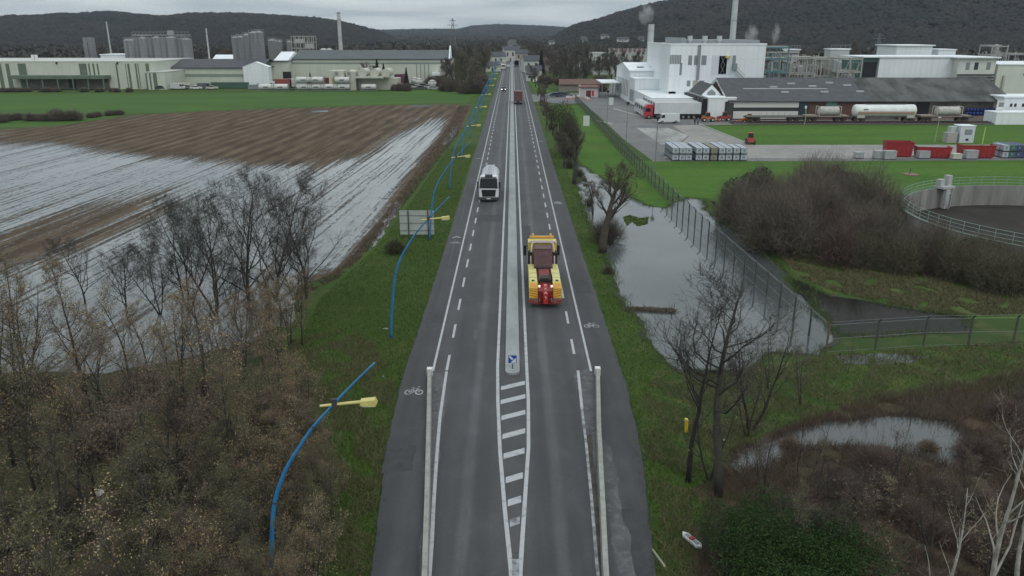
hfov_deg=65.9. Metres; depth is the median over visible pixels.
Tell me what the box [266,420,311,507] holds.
thicket tree
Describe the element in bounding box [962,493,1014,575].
thicket tree
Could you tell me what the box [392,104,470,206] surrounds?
ground field edge
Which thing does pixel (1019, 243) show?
bare bush
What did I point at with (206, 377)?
thicket tree
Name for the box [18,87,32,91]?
roadside bush
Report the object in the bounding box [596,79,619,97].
canopy
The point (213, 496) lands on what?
scrub bush
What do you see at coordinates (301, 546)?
thicket tree
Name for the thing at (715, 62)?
sliding door
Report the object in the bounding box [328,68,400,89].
tank depot
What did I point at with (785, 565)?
bramble bush
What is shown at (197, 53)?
roadside tree
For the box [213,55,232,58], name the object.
white roof unit
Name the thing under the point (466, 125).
street lamp
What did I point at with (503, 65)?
parked lorry
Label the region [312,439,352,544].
thicket tree
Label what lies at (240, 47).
silo
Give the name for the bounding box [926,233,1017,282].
bare bush
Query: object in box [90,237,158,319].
bare tree
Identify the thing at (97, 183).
ploughed field
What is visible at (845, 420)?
grass
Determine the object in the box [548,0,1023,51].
woods
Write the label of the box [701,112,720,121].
works machine
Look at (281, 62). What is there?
hall
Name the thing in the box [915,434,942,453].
bramble bush
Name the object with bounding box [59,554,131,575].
scrub bush
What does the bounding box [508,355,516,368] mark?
keep right sign
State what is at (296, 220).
bare tree
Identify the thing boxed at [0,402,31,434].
scrub bush
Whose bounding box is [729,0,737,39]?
chimney
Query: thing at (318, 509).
thicket tree
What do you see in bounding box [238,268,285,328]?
bare tree
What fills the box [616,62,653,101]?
factory annex
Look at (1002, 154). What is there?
bulk container
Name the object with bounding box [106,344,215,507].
thicket tree
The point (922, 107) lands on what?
doorway
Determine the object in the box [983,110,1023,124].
boundary wall
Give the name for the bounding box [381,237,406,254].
verge bush
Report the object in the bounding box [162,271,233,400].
thicket tree
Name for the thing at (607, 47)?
roadside tree
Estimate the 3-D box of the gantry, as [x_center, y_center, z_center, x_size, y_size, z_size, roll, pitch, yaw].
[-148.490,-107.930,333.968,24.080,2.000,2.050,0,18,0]
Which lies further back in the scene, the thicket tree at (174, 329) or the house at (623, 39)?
the house at (623, 39)
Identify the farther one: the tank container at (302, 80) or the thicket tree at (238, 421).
the tank container at (302, 80)
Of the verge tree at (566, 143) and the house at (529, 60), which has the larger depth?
the house at (529, 60)
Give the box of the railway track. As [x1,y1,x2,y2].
[730,121,990,122]
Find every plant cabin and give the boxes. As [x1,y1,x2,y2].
[781,45,800,77]
[823,45,850,77]
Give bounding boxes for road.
[369,45,657,575]
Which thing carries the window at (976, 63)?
in the process building at (973, 66)
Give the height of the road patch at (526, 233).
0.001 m
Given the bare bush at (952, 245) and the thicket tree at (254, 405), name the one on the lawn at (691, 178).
the bare bush at (952, 245)
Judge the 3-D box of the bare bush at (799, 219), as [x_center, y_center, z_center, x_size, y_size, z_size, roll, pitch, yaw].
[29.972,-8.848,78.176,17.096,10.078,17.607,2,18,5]
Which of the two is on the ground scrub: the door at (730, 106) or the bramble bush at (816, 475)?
the bramble bush at (816, 475)
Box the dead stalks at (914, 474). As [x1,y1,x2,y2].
[688,364,1023,575]
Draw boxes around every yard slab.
[639,128,687,143]
[664,125,998,157]
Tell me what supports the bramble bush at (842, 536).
on the ground scrub
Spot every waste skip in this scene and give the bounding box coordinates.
[883,140,914,156]
[914,145,952,157]
[956,143,996,157]
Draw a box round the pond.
[730,416,988,476]
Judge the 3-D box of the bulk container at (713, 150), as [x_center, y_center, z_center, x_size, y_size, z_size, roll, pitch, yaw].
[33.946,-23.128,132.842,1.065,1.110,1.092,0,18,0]
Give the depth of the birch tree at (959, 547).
25.39 m
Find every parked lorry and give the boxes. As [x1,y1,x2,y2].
[269,79,290,87]
[291,79,296,87]
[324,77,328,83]
[501,62,505,69]
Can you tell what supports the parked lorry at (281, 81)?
on the ground at (912, 341)
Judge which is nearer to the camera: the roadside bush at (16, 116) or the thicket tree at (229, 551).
the thicket tree at (229, 551)
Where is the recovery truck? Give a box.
[524,233,561,303]
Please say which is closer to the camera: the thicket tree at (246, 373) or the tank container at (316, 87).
the thicket tree at (246, 373)
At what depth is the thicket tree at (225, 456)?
32.59 m
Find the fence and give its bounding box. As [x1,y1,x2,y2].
[575,96,1023,352]
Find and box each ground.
[0,40,1023,68]
[0,69,1023,575]
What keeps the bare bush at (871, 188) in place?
on the lawn at (691, 178)
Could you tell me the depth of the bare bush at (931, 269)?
70.05 m
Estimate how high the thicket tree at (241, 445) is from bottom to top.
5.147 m
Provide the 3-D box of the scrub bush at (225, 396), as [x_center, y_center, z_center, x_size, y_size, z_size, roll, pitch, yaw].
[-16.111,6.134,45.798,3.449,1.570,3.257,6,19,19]
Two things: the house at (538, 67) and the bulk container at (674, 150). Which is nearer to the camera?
the bulk container at (674, 150)
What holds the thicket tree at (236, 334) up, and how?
on the ground litter
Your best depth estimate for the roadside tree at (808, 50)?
507.31 m
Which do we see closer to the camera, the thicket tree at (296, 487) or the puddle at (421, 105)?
the thicket tree at (296, 487)
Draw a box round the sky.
[0,0,662,29]
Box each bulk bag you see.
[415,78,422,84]
[428,80,436,85]
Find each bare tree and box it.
[41,234,118,303]
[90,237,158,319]
[103,233,187,314]
[126,194,246,310]
[134,177,262,314]
[170,159,311,311]
[171,163,331,301]
[206,253,260,319]
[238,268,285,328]
[252,190,357,298]
[262,231,329,311]
[541,83,548,113]
[641,255,816,497]
[657,275,773,482]
[719,317,803,431]
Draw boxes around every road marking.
[404,203,599,575]
[429,63,591,575]
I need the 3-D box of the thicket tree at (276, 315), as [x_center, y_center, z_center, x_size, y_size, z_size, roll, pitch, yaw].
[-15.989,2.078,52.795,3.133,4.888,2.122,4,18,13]
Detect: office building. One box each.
[989,94,1023,109]
[993,61,1023,93]
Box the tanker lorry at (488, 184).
[477,164,499,199]
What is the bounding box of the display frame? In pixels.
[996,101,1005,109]
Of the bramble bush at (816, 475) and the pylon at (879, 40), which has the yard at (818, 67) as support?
the pylon at (879, 40)
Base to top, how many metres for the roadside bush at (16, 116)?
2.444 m
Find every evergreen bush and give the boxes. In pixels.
[693,481,827,575]
[717,490,803,536]
[733,507,909,575]
[745,501,907,575]
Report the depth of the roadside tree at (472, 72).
274.55 m
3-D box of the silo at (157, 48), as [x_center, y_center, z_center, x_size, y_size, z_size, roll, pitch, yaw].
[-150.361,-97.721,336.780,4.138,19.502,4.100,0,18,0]
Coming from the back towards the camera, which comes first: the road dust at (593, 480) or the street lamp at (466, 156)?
the street lamp at (466, 156)
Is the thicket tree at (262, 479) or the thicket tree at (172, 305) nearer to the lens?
the thicket tree at (262, 479)
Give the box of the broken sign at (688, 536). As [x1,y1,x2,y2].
[682,531,701,548]
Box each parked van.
[170,83,185,89]
[197,83,209,87]
[656,113,679,123]
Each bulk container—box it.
[671,147,678,153]
[671,154,678,160]
[678,154,685,160]
[679,147,685,153]
[685,154,691,160]
[686,147,692,153]
[694,154,701,160]
[695,147,702,153]
[702,147,709,153]
[702,154,708,160]
[709,154,716,160]
[710,147,717,153]
[717,154,724,160]
[718,147,725,153]
[725,147,732,153]
[725,154,731,160]
[732,147,739,153]
[732,154,739,160]
[739,154,746,160]
[740,147,747,153]
[998,151,1008,157]
[1000,144,1010,151]
[1007,144,1016,151]
[1008,151,1015,157]
[1013,144,1022,151]
[1014,151,1021,157]
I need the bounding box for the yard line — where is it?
[700,124,752,144]
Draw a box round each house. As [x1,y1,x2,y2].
[485,60,500,71]
[490,51,505,61]
[502,45,516,60]
[515,48,527,61]
[520,54,539,71]
[525,64,541,75]
[526,70,538,80]
[543,58,548,70]
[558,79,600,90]
[601,34,608,38]
[617,36,628,41]
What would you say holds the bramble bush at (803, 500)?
on the ground scrub
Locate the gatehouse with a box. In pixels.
[578,85,598,97]
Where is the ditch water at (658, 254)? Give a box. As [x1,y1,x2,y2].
[570,159,832,371]
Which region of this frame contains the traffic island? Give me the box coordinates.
[505,61,519,374]
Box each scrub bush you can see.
[0,382,14,404]
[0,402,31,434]
[0,491,31,526]
[0,504,44,558]
[0,518,48,566]
[0,547,62,575]
[3,370,54,404]
[9,411,60,440]
[9,484,98,541]
[10,487,89,535]
[16,414,84,458]
[29,373,60,395]
[40,397,95,425]
[48,400,91,423]
[50,428,123,470]
[52,502,127,552]
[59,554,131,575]
[75,499,129,533]
[84,417,149,453]
[103,446,167,487]
[107,367,174,403]
[111,471,182,517]
[111,508,177,558]
[117,378,168,406]
[117,542,196,575]
[147,551,200,575]
[154,388,192,412]
[156,509,219,556]
[160,396,222,433]
[166,461,208,498]
[167,545,217,573]
[170,423,233,470]
[171,477,228,517]
[174,498,241,527]
[175,439,253,490]
[182,476,258,518]
[189,370,223,401]
[190,418,236,440]
[204,513,247,545]
[211,382,255,406]
[239,461,276,493]
[245,491,294,529]
[248,505,309,552]
[258,509,310,547]
[265,500,320,537]
[274,553,311,575]
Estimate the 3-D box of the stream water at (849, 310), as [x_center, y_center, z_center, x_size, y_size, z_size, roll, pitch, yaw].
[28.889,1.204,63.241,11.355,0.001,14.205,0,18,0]
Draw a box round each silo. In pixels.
[123,39,128,57]
[127,38,136,57]
[131,36,139,57]
[138,35,149,57]
[144,35,153,57]
[152,35,162,57]
[160,35,167,57]
[165,35,178,57]
[177,36,184,57]
[181,38,193,58]
[231,35,238,58]
[236,34,244,58]
[242,32,250,58]
[248,30,257,58]
[255,31,265,58]
[267,38,275,58]
[275,40,277,56]
[276,39,282,54]
[286,39,292,51]
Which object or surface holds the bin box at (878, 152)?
on the yard at (642, 142)
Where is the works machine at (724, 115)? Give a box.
[716,112,730,120]
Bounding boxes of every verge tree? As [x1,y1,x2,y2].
[528,65,538,86]
[534,73,544,95]
[536,81,547,103]
[539,98,551,124]
[542,101,557,134]
[553,128,570,165]
[580,175,600,214]
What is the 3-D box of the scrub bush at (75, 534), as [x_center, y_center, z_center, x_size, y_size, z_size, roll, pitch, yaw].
[-18.283,10.059,33.896,3.097,1.415,3.248,-1,18,-4]
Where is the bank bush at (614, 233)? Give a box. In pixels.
[586,213,627,244]
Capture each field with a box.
[0,90,479,126]
[0,104,459,373]
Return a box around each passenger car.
[190,85,201,89]
[206,85,217,89]
[415,85,426,89]
[428,86,437,89]
[549,92,561,96]
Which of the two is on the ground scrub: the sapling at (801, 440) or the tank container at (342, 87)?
the sapling at (801, 440)
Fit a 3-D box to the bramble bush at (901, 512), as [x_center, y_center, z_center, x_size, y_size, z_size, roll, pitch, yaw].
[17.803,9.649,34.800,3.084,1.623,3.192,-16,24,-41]
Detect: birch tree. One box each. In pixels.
[904,473,995,575]
[963,387,1023,575]
[998,419,1023,575]
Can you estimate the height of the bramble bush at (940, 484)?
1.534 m
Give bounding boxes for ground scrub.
[688,389,1023,575]
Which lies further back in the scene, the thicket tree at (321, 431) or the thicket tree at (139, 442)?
the thicket tree at (321, 431)
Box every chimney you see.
[106,21,111,53]
[205,27,209,58]
[337,12,342,49]
[646,23,654,61]
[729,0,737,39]
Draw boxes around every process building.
[840,55,963,76]
[945,55,1001,81]
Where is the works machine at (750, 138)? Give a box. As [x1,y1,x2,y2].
[745,132,755,144]
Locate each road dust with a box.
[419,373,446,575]
[574,368,598,505]
[582,434,601,575]
[602,439,635,575]
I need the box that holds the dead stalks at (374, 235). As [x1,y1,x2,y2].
[300,105,469,292]
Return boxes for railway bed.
[729,122,994,124]
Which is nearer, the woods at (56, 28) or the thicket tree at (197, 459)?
the thicket tree at (197, 459)
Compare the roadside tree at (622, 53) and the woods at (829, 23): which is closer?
the roadside tree at (622, 53)
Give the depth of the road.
45.40 m
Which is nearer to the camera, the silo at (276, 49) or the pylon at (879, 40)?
the silo at (276, 49)
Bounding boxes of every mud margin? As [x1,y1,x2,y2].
[561,156,839,376]
[727,414,991,479]
[797,279,972,337]
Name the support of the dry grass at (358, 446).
on the ground at (912, 341)
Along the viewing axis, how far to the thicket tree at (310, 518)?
29.92 m
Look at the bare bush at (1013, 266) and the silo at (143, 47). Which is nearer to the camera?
the bare bush at (1013, 266)
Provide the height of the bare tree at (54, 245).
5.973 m
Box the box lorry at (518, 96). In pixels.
[514,90,521,103]
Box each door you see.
[586,90,590,97]
[711,55,732,74]
[726,103,733,118]
[798,102,808,119]
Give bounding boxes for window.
[688,55,691,64]
[694,55,697,64]
[701,55,706,64]
[707,89,715,94]
[734,107,797,110]
[964,129,972,134]
[965,62,969,69]
[974,62,978,69]
[986,62,990,69]
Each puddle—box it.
[370,202,400,248]
[411,105,431,106]
[442,128,457,143]
[833,353,927,364]
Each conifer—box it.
[403,68,408,83]
[539,50,545,74]
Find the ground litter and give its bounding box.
[0,342,330,575]
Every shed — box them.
[171,59,273,84]
[243,62,271,83]
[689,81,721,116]
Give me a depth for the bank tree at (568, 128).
133.80 m
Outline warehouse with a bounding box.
[711,77,1005,119]
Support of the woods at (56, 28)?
on the hills
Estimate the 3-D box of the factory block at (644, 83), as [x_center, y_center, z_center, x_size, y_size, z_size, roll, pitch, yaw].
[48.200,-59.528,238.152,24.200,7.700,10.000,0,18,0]
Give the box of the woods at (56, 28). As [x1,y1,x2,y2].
[0,10,400,50]
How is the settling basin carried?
on the lawn at (691, 178)
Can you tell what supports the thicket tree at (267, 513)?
on the ground litter
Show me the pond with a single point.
(847, 430)
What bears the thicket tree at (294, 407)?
on the ground litter
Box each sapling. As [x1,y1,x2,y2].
[768,326,781,372]
[796,410,813,471]
[805,419,835,477]
[848,338,857,371]
[876,439,908,501]
[908,390,920,425]
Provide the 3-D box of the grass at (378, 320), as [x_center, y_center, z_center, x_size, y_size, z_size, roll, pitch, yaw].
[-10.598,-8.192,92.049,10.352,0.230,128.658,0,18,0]
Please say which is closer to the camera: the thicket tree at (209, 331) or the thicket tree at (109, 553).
the thicket tree at (109, 553)
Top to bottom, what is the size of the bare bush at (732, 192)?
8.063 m
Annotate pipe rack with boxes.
[763,46,789,77]
[764,50,800,77]
[779,55,818,77]
[793,59,842,77]
[801,54,838,77]
[825,56,863,77]
[978,44,1008,60]
[995,52,1023,60]
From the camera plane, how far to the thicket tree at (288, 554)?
28.49 m
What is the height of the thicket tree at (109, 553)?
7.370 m
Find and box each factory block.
[629,77,658,104]
[635,90,692,100]
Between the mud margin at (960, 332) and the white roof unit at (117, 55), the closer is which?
the mud margin at (960, 332)
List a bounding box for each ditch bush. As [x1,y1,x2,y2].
[562,157,577,167]
[577,167,585,176]
[581,197,594,205]
[601,263,615,273]
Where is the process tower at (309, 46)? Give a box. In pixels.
[291,36,331,52]
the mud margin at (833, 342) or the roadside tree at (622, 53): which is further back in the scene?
the roadside tree at (622, 53)
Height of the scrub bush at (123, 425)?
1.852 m
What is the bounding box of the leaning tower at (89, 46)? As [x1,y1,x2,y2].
[82,37,96,57]
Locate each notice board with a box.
[583,116,589,132]
[609,98,613,104]
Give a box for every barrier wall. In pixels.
[421,367,432,575]
[594,366,608,575]
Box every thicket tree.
[0,246,63,366]
[0,263,68,413]
[0,266,50,422]
[0,285,70,466]
[0,323,69,499]
[0,361,74,490]
[0,381,24,445]
[0,446,70,575]
[0,478,98,575]
[0,507,55,575]
[1,361,115,520]
[1,398,95,564]
[25,371,107,496]
[33,472,189,575]
[34,258,120,388]
[42,296,115,412]
[45,315,140,457]
[63,317,135,427]
[72,280,154,384]
[78,375,200,544]
[91,420,190,575]
[92,333,178,457]
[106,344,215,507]
[113,295,177,411]
[126,372,207,497]
[133,541,194,575]
[146,323,204,413]
[147,520,227,575]
[149,508,249,575]
[150,286,208,392]
[152,563,171,575]
[153,291,196,379]
[153,480,228,575]
[161,276,216,351]
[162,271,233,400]
[164,346,255,499]
[167,293,206,365]
[169,493,279,575]
[177,462,254,542]
[178,428,232,518]
[179,504,238,575]
[179,523,244,575]
[180,309,246,444]
[182,541,223,575]
[183,356,265,484]
[186,275,281,418]
[187,434,244,509]
[191,551,260,575]
[195,418,256,497]
[195,449,253,541]
[195,462,251,547]
[196,389,237,444]
[196,486,281,575]
[198,448,260,524]
[201,350,269,422]
[201,448,289,561]
[201,537,266,575]
[206,414,287,510]
[213,368,248,443]
[216,394,269,462]
[216,496,277,575]
[218,290,263,359]
[220,364,268,439]
[223,413,263,524]
[223,510,255,557]
[225,299,257,369]
[225,403,270,469]
[230,456,273,535]
[233,459,302,557]
[233,460,292,545]
[234,385,281,431]
[234,436,295,505]
[236,400,301,478]
[236,544,269,575]
[237,287,277,351]
[237,383,286,440]
[237,425,299,490]
[238,314,297,400]
[239,434,285,500]
[240,303,278,379]
[240,363,275,456]
[240,380,298,450]
[241,290,289,362]
[242,387,316,457]
[246,259,280,343]
[246,381,294,449]
[248,287,297,352]
[249,316,302,386]
[249,400,296,469]
[250,417,304,511]
[251,347,301,405]
[251,359,288,433]
[252,272,297,349]
[253,429,305,520]
[254,277,309,354]
[254,551,305,575]
[256,491,336,575]
[257,407,304,475]
[258,540,316,575]
[260,392,291,461]
[260,550,310,575]
[261,553,293,575]
[263,508,318,575]
[264,387,306,479]
[265,516,299,575]
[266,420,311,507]
[268,365,311,407]
[269,387,308,446]
[270,350,328,436]
[270,366,303,431]
[271,551,303,575]
[272,275,312,343]
[276,390,332,447]
[276,400,348,464]
[276,470,316,531]
[277,377,324,443]
[278,379,319,427]
[278,447,316,506]
[279,352,330,434]
[280,505,344,575]
[281,266,317,345]
[281,464,315,519]
[284,357,329,431]
[285,518,322,575]
[286,469,329,575]
[287,442,326,530]
[288,454,318,533]
[289,492,347,575]
[290,430,331,488]
[293,439,330,517]
[293,516,334,573]
[294,451,329,513]
[296,399,333,468]
[297,481,344,558]
[298,406,331,464]
[301,435,343,517]
[301,436,340,513]
[301,441,336,490]
[305,461,348,529]
[308,429,355,518]
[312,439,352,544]
[675,385,750,480]
[713,350,779,436]
[730,422,782,495]
[752,322,789,388]
[758,477,820,569]
[777,342,816,405]
[804,439,840,499]
[808,470,881,551]
[855,472,902,535]
[875,428,925,495]
[894,466,969,564]
[943,438,997,520]
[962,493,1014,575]
[986,396,1023,480]
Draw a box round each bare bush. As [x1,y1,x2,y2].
[705,155,802,226]
[720,168,860,258]
[728,135,865,205]
[731,151,906,258]
[750,169,803,192]
[776,149,938,217]
[806,201,890,269]
[836,218,935,274]
[847,189,914,229]
[854,199,972,271]
[856,206,918,236]
[876,225,958,270]
[911,222,1015,275]
[916,239,997,280]
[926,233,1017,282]
[961,234,1023,298]
[986,237,1023,291]
[1001,234,1023,254]
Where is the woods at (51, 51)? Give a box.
[0,37,1023,62]
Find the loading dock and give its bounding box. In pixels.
[684,90,736,119]
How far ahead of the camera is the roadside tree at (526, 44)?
713.89 m
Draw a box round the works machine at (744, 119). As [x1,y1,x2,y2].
[736,114,754,121]
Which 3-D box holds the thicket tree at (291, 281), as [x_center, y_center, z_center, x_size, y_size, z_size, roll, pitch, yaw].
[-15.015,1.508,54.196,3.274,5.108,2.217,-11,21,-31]
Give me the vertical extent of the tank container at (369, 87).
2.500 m
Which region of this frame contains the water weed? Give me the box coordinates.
[623,215,648,225]
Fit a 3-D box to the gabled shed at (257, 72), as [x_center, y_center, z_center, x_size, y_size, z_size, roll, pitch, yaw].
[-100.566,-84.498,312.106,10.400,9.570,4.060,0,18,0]
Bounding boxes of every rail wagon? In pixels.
[743,112,803,121]
[802,106,850,121]
[851,104,918,121]
[916,106,972,121]
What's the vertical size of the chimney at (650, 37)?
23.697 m
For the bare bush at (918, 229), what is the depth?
71.81 m
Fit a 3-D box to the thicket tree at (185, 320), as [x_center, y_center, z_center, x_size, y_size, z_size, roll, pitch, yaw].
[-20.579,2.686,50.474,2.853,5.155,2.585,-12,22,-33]
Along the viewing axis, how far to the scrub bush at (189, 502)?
35.59 m
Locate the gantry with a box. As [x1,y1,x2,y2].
[131,30,188,34]
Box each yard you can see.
[531,74,1023,160]
[764,60,1023,77]
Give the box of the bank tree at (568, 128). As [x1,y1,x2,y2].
[555,105,583,158]
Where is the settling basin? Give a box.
[899,175,1023,256]
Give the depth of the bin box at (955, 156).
134.10 m
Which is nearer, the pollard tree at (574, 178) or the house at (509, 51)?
the pollard tree at (574, 178)
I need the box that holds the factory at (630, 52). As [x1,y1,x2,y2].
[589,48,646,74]
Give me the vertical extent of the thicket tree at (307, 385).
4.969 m
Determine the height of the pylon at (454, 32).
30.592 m
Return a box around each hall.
[0,55,192,89]
[145,69,185,89]
[266,52,296,78]
[291,46,454,82]
[647,36,766,93]
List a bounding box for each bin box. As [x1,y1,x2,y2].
[853,151,864,158]
[872,150,883,158]
[882,150,897,159]
[916,150,930,158]
[949,153,962,159]
[962,150,978,158]
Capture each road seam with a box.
[439,142,488,372]
[439,165,475,298]
[534,137,583,366]
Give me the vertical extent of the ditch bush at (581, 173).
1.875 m
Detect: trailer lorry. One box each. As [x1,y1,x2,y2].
[634,97,647,110]
[636,98,649,112]
[639,99,694,113]
[641,100,697,116]
[643,102,701,118]
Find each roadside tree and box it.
[97,42,108,57]
[193,49,199,58]
[203,46,217,58]
[219,48,231,54]
[359,62,371,70]
[439,57,460,80]
[440,57,453,78]
[451,50,468,79]
[451,52,469,80]
[452,62,462,77]
[455,53,471,80]
[462,40,474,58]
[465,42,474,75]
[466,66,481,93]
[468,59,482,80]
[469,47,478,71]
[471,47,490,74]
[473,51,488,72]
[474,43,489,73]
[482,46,492,61]
[520,39,528,48]
[531,41,540,54]
[544,53,552,72]
[546,61,558,77]
[547,51,558,76]
[550,52,562,76]
[553,60,565,75]
[555,52,570,74]
[559,56,582,78]
[566,56,580,78]
[569,61,581,78]
[572,53,580,66]
[578,45,594,65]
[578,61,591,78]
[580,58,596,77]
[593,56,604,75]
[601,49,613,73]
[601,53,617,78]
[602,44,610,51]
[608,47,622,76]
[611,53,621,71]
[614,48,631,73]
[628,54,638,61]
[631,51,643,61]
[765,40,772,60]
[769,41,781,56]
[800,46,808,64]
[803,48,811,63]
[848,39,858,54]
[853,45,860,54]
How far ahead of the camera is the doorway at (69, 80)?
298.69 m
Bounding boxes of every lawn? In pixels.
[528,81,550,92]
[563,105,670,206]
[630,160,1023,318]
[704,125,1023,144]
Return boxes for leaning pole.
[652,549,664,566]
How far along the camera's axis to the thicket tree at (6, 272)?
46.67 m
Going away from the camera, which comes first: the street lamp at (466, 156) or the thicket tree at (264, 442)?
the thicket tree at (264, 442)
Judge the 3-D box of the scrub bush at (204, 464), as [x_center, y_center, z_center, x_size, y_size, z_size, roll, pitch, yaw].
[-14.081,8.059,37.557,4.348,2.974,4.524,7,19,20]
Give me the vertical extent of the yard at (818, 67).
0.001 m
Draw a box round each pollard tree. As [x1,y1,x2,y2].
[565,121,585,183]
[591,159,645,253]
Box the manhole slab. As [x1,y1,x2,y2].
[903,168,918,175]
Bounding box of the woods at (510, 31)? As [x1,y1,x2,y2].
[376,23,566,39]
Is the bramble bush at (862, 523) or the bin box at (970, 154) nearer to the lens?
the bramble bush at (862, 523)
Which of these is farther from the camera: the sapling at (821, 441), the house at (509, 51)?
the house at (509, 51)
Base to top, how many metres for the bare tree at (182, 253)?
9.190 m
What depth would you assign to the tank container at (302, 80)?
292.06 m
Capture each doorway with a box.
[68,79,76,87]
[283,72,291,78]
[916,102,929,113]
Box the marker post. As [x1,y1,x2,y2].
[684,418,687,431]
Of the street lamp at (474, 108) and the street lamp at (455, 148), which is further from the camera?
the street lamp at (474, 108)
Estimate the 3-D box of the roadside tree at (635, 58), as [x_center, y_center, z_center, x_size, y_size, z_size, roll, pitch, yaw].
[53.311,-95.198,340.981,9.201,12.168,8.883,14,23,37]
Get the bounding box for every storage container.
[210,82,248,88]
[248,84,258,89]
[394,74,404,82]
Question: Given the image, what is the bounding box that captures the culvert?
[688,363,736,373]
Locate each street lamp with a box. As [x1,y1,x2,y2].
[268,362,377,575]
[388,197,449,339]
[428,142,469,239]
[448,114,480,189]
[461,98,486,158]
[469,87,490,137]
[475,79,493,122]
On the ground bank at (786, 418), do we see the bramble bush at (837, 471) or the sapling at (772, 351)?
the sapling at (772, 351)
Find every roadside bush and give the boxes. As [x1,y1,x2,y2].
[0,112,22,120]
[0,114,9,122]
[4,88,16,91]
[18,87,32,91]
[22,112,54,120]
[44,106,85,121]
[46,87,62,91]
[79,87,88,91]
[85,111,102,117]
[94,87,104,91]
[103,109,125,115]
[107,87,120,91]
[124,87,132,91]
[390,84,400,90]
[396,82,412,90]
[424,74,446,83]
[437,77,462,91]
[456,78,472,93]
[471,80,488,93]
[474,73,489,83]
[537,73,553,83]
[553,75,568,84]
[593,73,609,84]
[595,83,607,91]
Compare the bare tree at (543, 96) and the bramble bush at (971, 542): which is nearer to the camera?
the bramble bush at (971, 542)
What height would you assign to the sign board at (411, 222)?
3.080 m
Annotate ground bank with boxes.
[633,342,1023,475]
[710,199,1023,316]
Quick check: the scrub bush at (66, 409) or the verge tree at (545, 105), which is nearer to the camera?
the scrub bush at (66, 409)
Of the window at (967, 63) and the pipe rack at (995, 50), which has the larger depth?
the pipe rack at (995, 50)
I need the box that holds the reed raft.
[624,306,679,312]
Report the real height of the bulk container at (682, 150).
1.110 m
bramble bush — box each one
[693,497,790,574]
[755,491,834,549]
[765,546,826,574]
[768,482,825,516]
[777,434,802,451]
[784,503,871,572]
[794,483,853,517]
[803,459,854,492]
[806,466,890,525]
[810,460,856,486]
[818,450,842,464]
[833,511,876,538]
[838,438,906,480]
[841,537,899,575]
[844,514,913,575]
[844,521,878,549]
[848,456,914,512]
[880,492,938,531]
[900,559,961,575]
[901,509,959,548]
[913,470,970,505]
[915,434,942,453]
[944,431,1010,470]
[950,483,1023,525]
[951,483,1023,532]
[952,514,1023,575]
[969,498,1023,539]
[977,529,1023,575]
[980,390,1023,425]
[980,429,1021,453]
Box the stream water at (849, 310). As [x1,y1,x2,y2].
[789,278,968,334]
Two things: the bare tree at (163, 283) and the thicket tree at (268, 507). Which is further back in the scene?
the bare tree at (163, 283)
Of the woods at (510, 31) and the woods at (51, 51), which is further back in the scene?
the woods at (510, 31)
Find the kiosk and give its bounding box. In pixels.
[942,124,975,142]
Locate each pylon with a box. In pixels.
[449,18,456,49]
[873,33,885,54]
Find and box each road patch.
[381,445,416,473]
[425,311,444,322]
[478,215,501,221]
[523,226,530,248]
[573,279,590,293]
[621,509,649,575]
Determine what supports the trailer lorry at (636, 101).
on the yard at (642, 142)
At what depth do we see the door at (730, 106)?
194.65 m
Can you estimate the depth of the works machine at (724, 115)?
191.93 m
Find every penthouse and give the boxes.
[875,44,935,54]
[931,49,956,54]
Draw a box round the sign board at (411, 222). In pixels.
[399,210,433,238]
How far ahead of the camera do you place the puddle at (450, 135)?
167.30 m
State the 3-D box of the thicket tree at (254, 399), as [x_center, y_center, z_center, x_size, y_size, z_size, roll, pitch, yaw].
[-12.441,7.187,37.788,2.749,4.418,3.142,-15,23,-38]
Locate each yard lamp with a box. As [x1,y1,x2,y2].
[626,102,629,142]
[654,116,659,169]
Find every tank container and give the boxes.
[257,83,274,90]
[271,83,289,90]
[294,76,312,83]
[295,84,311,90]
[307,76,324,83]
[307,83,324,90]
[320,84,336,90]
[333,76,350,83]
[333,83,350,90]
[360,83,377,90]
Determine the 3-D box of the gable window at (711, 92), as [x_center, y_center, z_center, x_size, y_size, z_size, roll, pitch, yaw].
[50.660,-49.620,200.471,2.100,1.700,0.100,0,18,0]
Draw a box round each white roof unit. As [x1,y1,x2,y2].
[99,53,124,57]
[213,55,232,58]
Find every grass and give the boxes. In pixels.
[289,329,398,575]
[298,143,475,575]
[550,148,1023,575]
[555,141,840,374]
[724,405,1006,481]
[779,274,977,339]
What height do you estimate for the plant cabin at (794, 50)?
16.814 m
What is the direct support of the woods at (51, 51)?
on the ground at (912, 341)
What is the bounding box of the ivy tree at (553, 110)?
[544,100,580,152]
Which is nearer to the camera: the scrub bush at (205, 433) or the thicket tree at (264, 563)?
the thicket tree at (264, 563)
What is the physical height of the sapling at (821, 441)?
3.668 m

